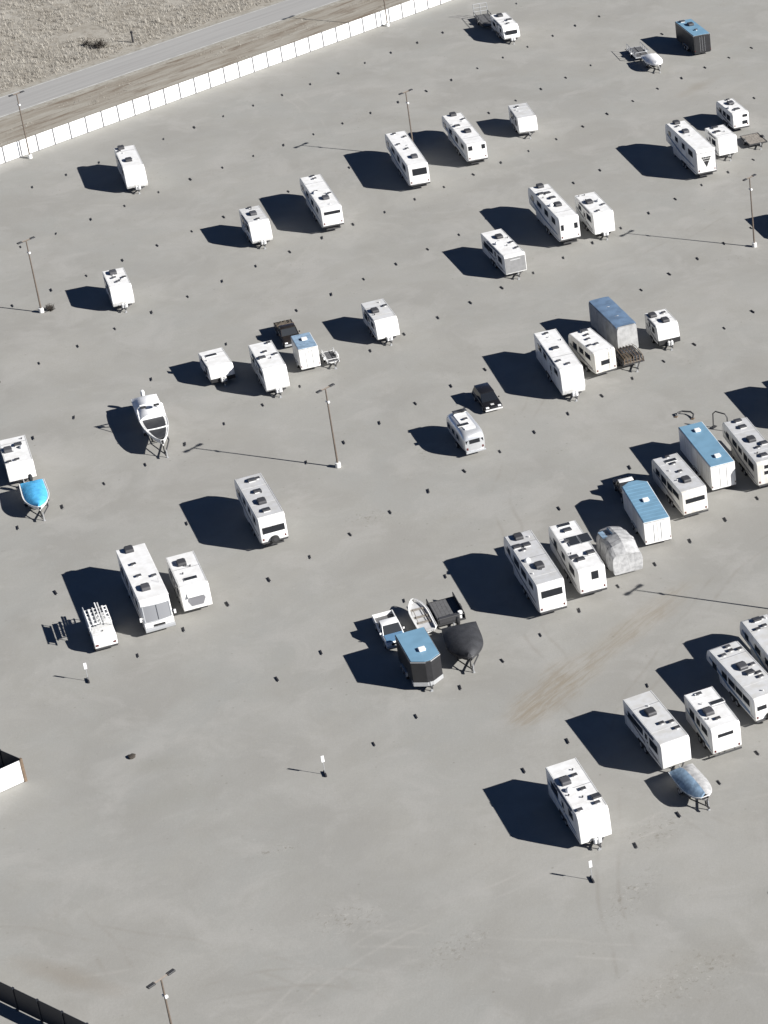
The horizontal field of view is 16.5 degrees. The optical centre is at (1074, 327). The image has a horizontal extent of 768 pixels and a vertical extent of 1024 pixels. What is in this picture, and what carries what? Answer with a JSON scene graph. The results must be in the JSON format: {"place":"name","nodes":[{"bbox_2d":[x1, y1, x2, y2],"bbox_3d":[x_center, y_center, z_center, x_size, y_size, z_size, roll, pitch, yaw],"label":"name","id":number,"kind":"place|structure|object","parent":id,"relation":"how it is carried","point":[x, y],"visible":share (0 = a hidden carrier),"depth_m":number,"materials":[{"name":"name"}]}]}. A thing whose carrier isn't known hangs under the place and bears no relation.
{"place":"outdoors","nodes":[
{"label":"outdoors","id":0,"kind":"place"},
{"bbox_2d":[0,749,18,768],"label":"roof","id":1,"kind":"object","parent":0,"point":[6,759],"visible":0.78,"depth_m":202.82,"materials":[{"name":"grey"}]},
{"bbox_2d":[0,0,338,117],"bbox_3d":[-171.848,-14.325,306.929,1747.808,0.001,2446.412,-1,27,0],"label":"road","id":2,"kind":"structure","parent":0,"point":[93,75],"depth_m":356.01,"materials":[{"name":"grey asphalt"}]},
{"bbox_2d":[0,0,286,97],"bbox_3d":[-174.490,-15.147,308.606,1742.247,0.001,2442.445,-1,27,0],"label":"road marking","id":3,"kind":"object","parent":2,"relation":"on","point":[142,49],"depth_m":358.27,"materials":[{"name":"white paint"}]},
{"bbox_2d":[1,0,337,116],"bbox_3d":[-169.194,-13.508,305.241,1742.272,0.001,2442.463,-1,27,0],"label":"road marking","id":4,"kind":"object","parent":2,"relation":"on","point":[166,59],"depth_m":353.84,"materials":[{"name":"white paint"}]},
{"bbox_2d":[0,0,346,120],"bbox_3d":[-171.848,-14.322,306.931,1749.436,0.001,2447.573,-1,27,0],"label":"road shoulder","id":5,"kind":"object","parent":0,"point":[154,65],"depth_m":355.83},
{"bbox_2d":[0,0,386,143],"bbox_3d":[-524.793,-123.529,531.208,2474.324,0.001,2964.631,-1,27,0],"label":"field","id":6,"kind":"structure","parent":0,"point":[87,30],"depth_m":366.62,"materials":[{"name":"beige plant"}]},
{"bbox_2d":[82,41,91,46],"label":"dry bush","id":7,"kind":"object","parent":6,"relation":"on","point":[85,43],"visible":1,"depth_m":359.36,"materials":[{"name":"brown plant"}]},
{"bbox_2d":[90,39,107,49],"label":"dry bush","id":8,"kind":"object","parent":6,"relation":"on","point":[99,44],"visible":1,"depth_m":358.46,"materials":[{"name":"brown plant"}]},
{"bbox_2d":[0,0,450,146],"bbox_3d":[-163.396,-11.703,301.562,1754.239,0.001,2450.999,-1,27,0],"label":"verge","id":9,"kind":"structure","parent":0,"point":[58,113],"depth_m":350.47,"materials":[{"name":"soil"}]},
{"bbox_2d":[0,0,767,1023],"bbox_3d":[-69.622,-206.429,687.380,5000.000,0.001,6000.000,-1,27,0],"label":"ground","id":10,"kind":"structure","parent":0,"point":[224,848],"depth_m":234.80,"materials":[{"name":"grey concrete"}]},
{"bbox_2d":[0,758,27,791],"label":"panel fence","id":11,"kind":"object","parent":10,"relation":"on","point":[13,774],"visible":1,"depth_m":201.49,"materials":[{"name":"grey"}]},
{"bbox_2d":[0,435,36,483],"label":"camper trailer","id":12,"kind":"object","parent":10,"relation":"on","point":[16,456],"visible":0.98,"depth_m":245.64,"materials":[{"name":"grey plastic"}]},
{"bbox_2d":[8,91,31,158],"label":"lamp post","id":13,"kind":"object","parent":10,"relation":"on","point":[29,155],"visible":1,"depth_m":319.40,"materials":[{"name":"metal"}]},
{"bbox_2d":[17,236,43,312],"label":"lamp post","id":14,"kind":"object","parent":10,"relation":"on","point":[40,309],"visible":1,"depth_m":278.54,"materials":[{"name":"metal"}]},
{"bbox_2d":[24,499,48,520],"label":"boat trailer","id":15,"kind":"object","parent":10,"relation":"on","point":[42,516],"visible":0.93,"depth_m":240.12,"materials":[{"name":"grey metal"}]},
{"bbox_2d":[19,474,48,510],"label":"covered boat","id":16,"kind":"object","parent":15,"relation":"on","point":[34,494],"visible":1,"depth_m":241.12,"materials":[{"name":"blue fabric"}]},
{"bbox_2d":[0,982,88,1023],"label":"panel fence","id":17,"kind":"object","parent":10,"relation":"on","point":[42,1012],"visible":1,"depth_m":176.86,"materials":[{"name":"grey"}]},
{"bbox_2d":[43,303,55,310],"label":"dry bush","id":18,"kind":"object","parent":10,"relation":"on","point":[49,307],"visible":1,"depth_m":280.94,"materials":[{"name":"brown plant"}]},
{"bbox_2d":[83,663,89,683],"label":"marker sign","id":19,"kind":"object","parent":10,"relation":"on","point":[85,665],"visible":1,"depth_m":214.67,"materials":[{"name":"grey metal"}]},
{"bbox_2d":[82,602,117,650],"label":"rack trailer","id":20,"kind":"object","parent":10,"relation":"on","point":[101,631],"visible":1,"depth_m":219.66,"materials":[{"name":"white metal"}]},
{"bbox_2d":[102,268,134,312],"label":"camper trailer","id":21,"kind":"object","parent":10,"relation":"on","point":[118,286],"visible":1,"depth_m":280.53,"materials":[{"name":"grey plastic"}]},
{"bbox_2d":[114,145,147,193],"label":"camper trailer","id":22,"kind":"object","parent":10,"relation":"on","point":[130,166],"visible":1,"depth_m":311.05,"materials":[{"name":"grey plastic"}]},
{"bbox_2d":[128,753,135,758],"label":"rock","id":23,"kind":"object","parent":10,"relation":"on","point":[131,756],"visible":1,"depth_m":205.18,"materials":[{"name":"brown stone"}]},
{"bbox_2d":[116,543,175,632],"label":"motorhome","id":24,"kind":"object","parent":10,"relation":"on","point":[147,591],"visible":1,"depth_m":222.39,"materials":[{"name":"grey plastic"}]},
{"bbox_2d":[142,428,168,457],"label":"boat trailer","id":25,"kind":"object","parent":10,"relation":"on","point":[145,433],"visible":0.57,"depth_m":251.86,"materials":[{"name":"grey metal"}]},
{"bbox_2d":[131,390,168,445],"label":"power boat","id":26,"kind":"object","parent":25,"relation":"on","point":[151,415],"visible":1,"depth_m":253.91,"materials":[{"name":"grey plastic"}]},
{"bbox_2d":[146,968,175,1023],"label":"lamp post","id":27,"kind":"object","parent":10,"relation":"on","point":[168,973],"visible":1,"depth_m":168.42,"materials":[{"name":"metal"}]},
{"bbox_2d":[166,551,212,611],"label":"camper trailer","id":28,"kind":"object","parent":10,"relation":"on","point":[189,581],"visible":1,"depth_m":224.43,"materials":[{"name":"grey plastic"}]},
{"bbox_2d":[198,347,235,386],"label":"folding camper","id":29,"kind":"object","parent":10,"relation":"on","point":[216,365],"visible":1,"depth_m":264.50,"materials":[{"name":"grey plastic"}]},
{"bbox_2d":[0,0,449,163],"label":"panel fence","id":30,"kind":"object","parent":10,"relation":"on","point":[64,132],"visible":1,"depth_m":343.12,"materials":[{"name":"grey concrete"}]},
{"bbox_2d":[239,205,272,248],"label":"camper trailer","id":31,"kind":"object","parent":10,"relation":"on","point":[255,225],"visible":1,"depth_m":295.73,"materials":[{"name":"grey plastic"}]},
{"bbox_2d":[234,473,287,546],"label":"camper trailer","id":32,"kind":"object","parent":10,"relation":"on","point":[262,509],"visible":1,"depth_m":234.68,"materials":[{"name":"grey plastic"}]},
{"bbox_2d":[248,340,289,397],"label":"camper trailer","id":33,"kind":"object","parent":10,"relation":"on","point":[269,366],"visible":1,"depth_m":262.12,"materials":[{"name":"grey plastic"}]},
{"bbox_2d":[273,319,299,346],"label":"pickup truck","id":34,"kind":"object","parent":10,"relation":"on","point":[285,330],"visible":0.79,"depth_m":272.93,"materials":[{"name":"brown paint"}]},
{"bbox_2d":[290,332,320,369],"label":"box trailer","id":35,"kind":"object","parent":10,"relation":"on","point":[305,350],"visible":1,"depth_m":266.64,"materials":[{"name":"white metal"}]},
{"bbox_2d":[300,174,343,229],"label":"camper trailer","id":36,"kind":"object","parent":10,"relation":"on","point":[323,204],"visible":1,"depth_m":300.39,"materials":[{"name":"grey plastic"}]},
{"bbox_2d":[321,756,326,776],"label":"marker sign","id":37,"kind":"object","parent":10,"relation":"on","point":[322,760],"visible":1,"depth_m":202.51,"materials":[{"name":"grey"}]},
{"bbox_2d":[316,383,340,467],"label":"lamp post","id":38,"kind":"object","parent":10,"relation":"on","point":[337,464],"visible":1,"depth_m":246.24,"materials":[{"name":"metal"}]},
{"bbox_2d":[321,347,339,368],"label":"utility trailer","id":39,"kind":"object","parent":10,"relation":"on","point":[330,356],"visible":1,"depth_m":269.00,"materials":[{"name":"white metal"}]},
{"bbox_2d":[361,298,399,345],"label":"camper trailer","id":40,"kind":"object","parent":10,"relation":"on","point":[380,320],"visible":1,"depth_m":272.76,"materials":[{"name":"grey plastic"}]},
{"bbox_2d":[383,0,389,26],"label":"lamp post","id":41,"kind":"object","parent":10,"relation":"on","point":[387,24],"visible":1,"depth_m":365.37,"materials":[{"name":"metal"}]},
{"bbox_2d":[372,610,404,648],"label":"pickup truck","id":42,"kind":"object","parent":10,"relation":"on","point":[388,627],"visible":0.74,"depth_m":219.92,"materials":[{"name":"white paint"}]},
{"bbox_2d":[398,89,412,140],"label":"lamp post","id":43,"kind":"object","parent":10,"relation":"on","point":[407,102],"visible":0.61,"depth_m":317.96,"materials":[{"name":"metal"}]},
{"bbox_2d":[385,130,429,187],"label":"camper trailer","id":44,"kind":"object","parent":10,"relation":"on","point":[409,161],"visible":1,"depth_m":312.21,"materials":[{"name":"grey plastic"}]},
{"bbox_2d":[395,627,443,691],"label":"box trailer","id":45,"kind":"object","parent":10,"relation":"on","point":[419,656],"visible":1,"depth_m":213.49,"materials":[{"name":"blue"}]},
{"bbox_2d":[408,598,436,632],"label":"rowing boat","id":46,"kind":"object","parent":10,"relation":"on","point":[420,614],"visible":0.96,"depth_m":222.37,"materials":[{"name":"grey plastic"}]},
{"bbox_2d":[426,592,465,626],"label":"utility trailer","id":47,"kind":"object","parent":10,"relation":"on","point":[446,611],"visible":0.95,"depth_m":223.50,"materials":[{"name":"grey metal"}]},
{"bbox_2d":[442,112,487,163],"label":"camper trailer","id":48,"kind":"object","parent":10,"relation":"on","point":[466,139],"visible":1,"depth_m":319.37,"materials":[{"name":"grey plastic"}]},
{"bbox_2d":[446,408,485,453],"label":"silver camper","id":49,"kind":"object","parent":10,"relation":"on","point":[465,430],"visible":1,"depth_m":250.12,"materials":[{"name":"metal"}]},
{"bbox_2d":[468,437,479,444],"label":"window","id":50,"kind":"structure","parent":49,"relation":"in","point":[476,440],"depth_m":249.51,"materials":[{"name":"grey glass"}]},
{"bbox_2d":[456,654,478,672],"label":"boat trailer","id":51,"kind":"object","parent":10,"relation":"on","point":[472,666],"visible":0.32,"depth_m":215.95,"materials":[{"name":"grey metal"}]},
{"bbox_2d":[441,617,482,661],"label":"covered boat","id":52,"kind":"object","parent":51,"relation":"on","point":[464,641],"visible":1,"depth_m":217.17,"materials":[{"name":"black fabric"}]},
{"bbox_2d":[472,2,493,30],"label":"utility trailer","id":53,"kind":"object","parent":10,"relation":"on","point":[483,20],"visible":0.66,"depth_m":366.86,"materials":[{"name":"grey metal"}]},
{"bbox_2d":[472,382,502,411],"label":"parked car","id":54,"kind":"object","parent":10,"relation":"on","point":[486,398],"visible":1,"depth_m":259.05,"materials":[{"name":"black paint"}]},
{"bbox_2d":[481,229,526,279],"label":"camper trailer","id":55,"kind":"object","parent":10,"relation":"on","point":[503,251],"visible":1,"depth_m":288.22,"materials":[{"name":"grey plastic"}]},
{"bbox_2d":[490,12,519,44],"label":"camper trailer","id":56,"kind":"object","parent":10,"relation":"on","point":[505,26],"visible":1,"depth_m":359.04,"materials":[{"name":"grey plastic"}]},
{"bbox_2d":[508,103,537,138],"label":"camper trailer","id":57,"kind":"object","parent":10,"relation":"on","point":[522,118],"visible":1,"depth_m":326.39,"materials":[{"name":"grey plastic"}]},
{"bbox_2d":[504,530,566,614],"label":"camper trailer","id":58,"kind":"object","parent":10,"relation":"on","point":[538,575],"visible":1,"depth_m":224.40,"materials":[{"name":"grey plastic"}]},
{"bbox_2d":[528,183,580,243],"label":"camper trailer","id":59,"kind":"object","parent":10,"relation":"on","point":[557,215],"visible":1,"depth_m":296.40,"materials":[{"name":"grey plastic"}]},
{"bbox_2d":[534,329,584,401],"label":"camper trailer","id":60,"kind":"object","parent":10,"relation":"on","point":[559,361],"visible":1,"depth_m":261.79,"materials":[{"name":"grey plastic"}]},
{"bbox_2d":[548,520,606,595],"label":"camper trailer","id":61,"kind":"object","parent":10,"relation":"on","point":[577,556],"visible":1,"depth_m":227.13,"materials":[{"name":"grey plastic"}]},
{"bbox_2d":[545,757,611,850],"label":"camper trailer","id":62,"kind":"object","parent":10,"relation":"on","point":[578,800],"visible":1,"depth_m":194.74,"materials":[{"name":"grey plastic"}]},
{"bbox_2d":[589,860,594,882],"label":"marker sign","id":63,"kind":"object","parent":10,"relation":"on","point":[590,866],"visible":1,"depth_m":190.33,"materials":[{"name":"grey metal"}]},
{"bbox_2d":[568,328,616,374],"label":"camper trailer","id":64,"kind":"object","parent":10,"relation":"on","point":[592,350],"visible":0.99,"depth_m":265.30,"materials":[{"name":"grey plastic"}]},
{"bbox_2d":[574,192,614,239],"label":"camper trailer","id":65,"kind":"object","parent":10,"relation":"on","point":[594,211],"visible":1,"depth_m":297.38,"materials":[{"name":"grey plastic"}]},
{"bbox_2d":[589,297,638,350],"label":"covered camper","id":66,"kind":"object","parent":10,"relation":"on","point":[613,323],"visible":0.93,"depth_m":270.57,"materials":[{"name":"blue fabric"}]},
{"bbox_2d":[596,526,642,574],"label":"covered vehicle","id":67,"kind":"object","parent":10,"relation":"on","point":[618,551],"visible":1,"depth_m":229.49,"materials":[{"name":"grey fabric"}]},
{"bbox_2d":[613,476,634,502],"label":"pickup truck","id":68,"kind":"object","parent":10,"relation":"on","point":[618,483],"visible":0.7,"depth_m":242.32,"materials":[{"name":"black paint"}]},
{"bbox_2d":[615,343,644,371],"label":"utility trailer","id":69,"kind":"object","parent":10,"relation":"on","point":[628,355],"visible":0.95,"depth_m":267.13,"materials":[{"name":"brown wood"}]},
{"bbox_2d":[626,43,649,59],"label":"utility trailer","id":70,"kind":"object","parent":10,"relation":"on","point":[638,52],"visible":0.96,"depth_m":353.24,"materials":[{"name":"grey metal"}]},
{"bbox_2d":[621,480,671,544],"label":"box trailer","id":71,"kind":"object","parent":10,"relation":"on","point":[646,512],"visible":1,"depth_m":235.02,"materials":[{"name":"blue metal"}]},
{"bbox_2d":[644,62,660,72],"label":"boat trailer","id":72,"kind":"object","parent":10,"relation":"on","point":[646,64],"visible":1,"depth_m":348.39,"materials":[{"name":"grey metal"}]},
{"bbox_2d":[641,53,662,65],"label":"covered boat","id":73,"kind":"object","parent":72,"relation":"on","point":[654,59],"visible":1,"depth_m":347.86,"materials":[{"name":"white fabric"}]},
{"bbox_2d":[623,690,690,769],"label":"camper trailer","id":74,"kind":"object","parent":10,"relation":"on","point":[657,729],"visible":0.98,"depth_m":203.59,"materials":[{"name":"grey plastic"}]},
{"bbox_2d":[644,309,679,350],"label":"camper trailer","id":75,"kind":"object","parent":10,"relation":"on","point":[662,327],"visible":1,"depth_m":270.91,"materials":[{"name":"grey plastic"}]},
{"bbox_2d":[652,453,707,516],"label":"camper trailer","id":76,"kind":"object","parent":10,"relation":"on","point":[679,482],"visible":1,"depth_m":239.27,"materials":[{"name":"grey plastic"}]},
{"bbox_2d":[674,410,694,419],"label":"bent pipe","id":77,"kind":"object","parent":10,"relation":"on","point":[692,418],"visible":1,"depth_m":257.30,"materials":[{"name":"grey metal"}]},
{"bbox_2d":[665,120,716,176],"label":"camper trailer","id":78,"kind":"object","parent":10,"relation":"on","point":[693,150],"visible":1,"depth_m":314.35,"materials":[{"name":"grey plastic"}]},
{"bbox_2d":[675,19,710,53],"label":"box trailer","id":79,"kind":"object","parent":10,"relation":"on","point":[693,36],"visible":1,"depth_m":353.83,"materials":[{"name":"grey"}]},
{"bbox_2d":[676,785,709,810],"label":"boat trailer","id":80,"kind":"object","parent":10,"relation":"on","point":[680,791],"visible":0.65,"depth_m":198.62,"materials":[{"name":"grey metal"}]},
{"bbox_2d":[668,763,711,799],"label":"covered boat","id":81,"kind":"object","parent":80,"relation":"on","point":[691,780],"visible":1,"depth_m":199.04,"materials":[{"name":"blue fabric"}]},
{"bbox_2d":[678,422,735,490],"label":"box trailer","id":82,"kind":"object","parent":10,"relation":"on","point":[708,456],"visible":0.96,"depth_m":244.48,"materials":[{"name":"blue metal"}]},
{"bbox_2d":[684,686,741,756],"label":"camper trailer","id":83,"kind":"object","parent":10,"relation":"on","point":[712,720],"visible":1,"depth_m":204.61,"materials":[{"name":"grey plastic"}]},
{"bbox_2d":[710,411,727,429],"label":"hoop frame","id":84,"kind":"object","parent":10,"relation":"on","point":[713,427],"visible":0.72,"depth_m":254.62,"materials":[{"name":"grey metal"}]},
{"bbox_2d":[705,125,737,160],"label":"camper trailer","id":85,"kind":"object","parent":10,"relation":"on","point":[722,139],"visible":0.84,"depth_m":318.67,"materials":[{"name":"grey plastic"}]},
{"bbox_2d":[716,98,748,129],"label":"camper trailer","id":86,"kind":"object","parent":10,"relation":"on","point":[733,113],"visible":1,"depth_m":327.38,"materials":[{"name":"grey plastic"}]},
{"bbox_2d":[707,641,767,722],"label":"camper trailer","id":87,"kind":"object","parent":10,"relation":"on","point":[741,671],"visible":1,"depth_m":210.48,"materials":[{"name":"grey plastic"}]},
{"bbox_2d":[722,417,767,486],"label":"camper trailer","id":88,"kind":"object","parent":10,"relation":"on","point":[746,440],"visible":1,"depth_m":245.31,"materials":[{"name":"grey plastic"}]},
{"bbox_2d":[742,174,756,247],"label":"lamp post","id":89,"kind":"object","parent":10,"relation":"on","point":[754,244],"visible":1,"depth_m":292.90,"materials":[{"name":"metal"}]},
{"bbox_2d":[740,614,767,672],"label":"camper trailer","id":90,"kind":"object","parent":10,"relation":"on","point":[754,632],"visible":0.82,"depth_m":215.59,"materials":[{"name":"grey plastic"}]},
{"bbox_2d":[740,132,767,149],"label":"utility trailer","id":91,"kind":"object","parent":10,"relation":"on","point":[755,139],"visible":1,"depth_m":323.57,"materials":[{"name":"brown wood"}]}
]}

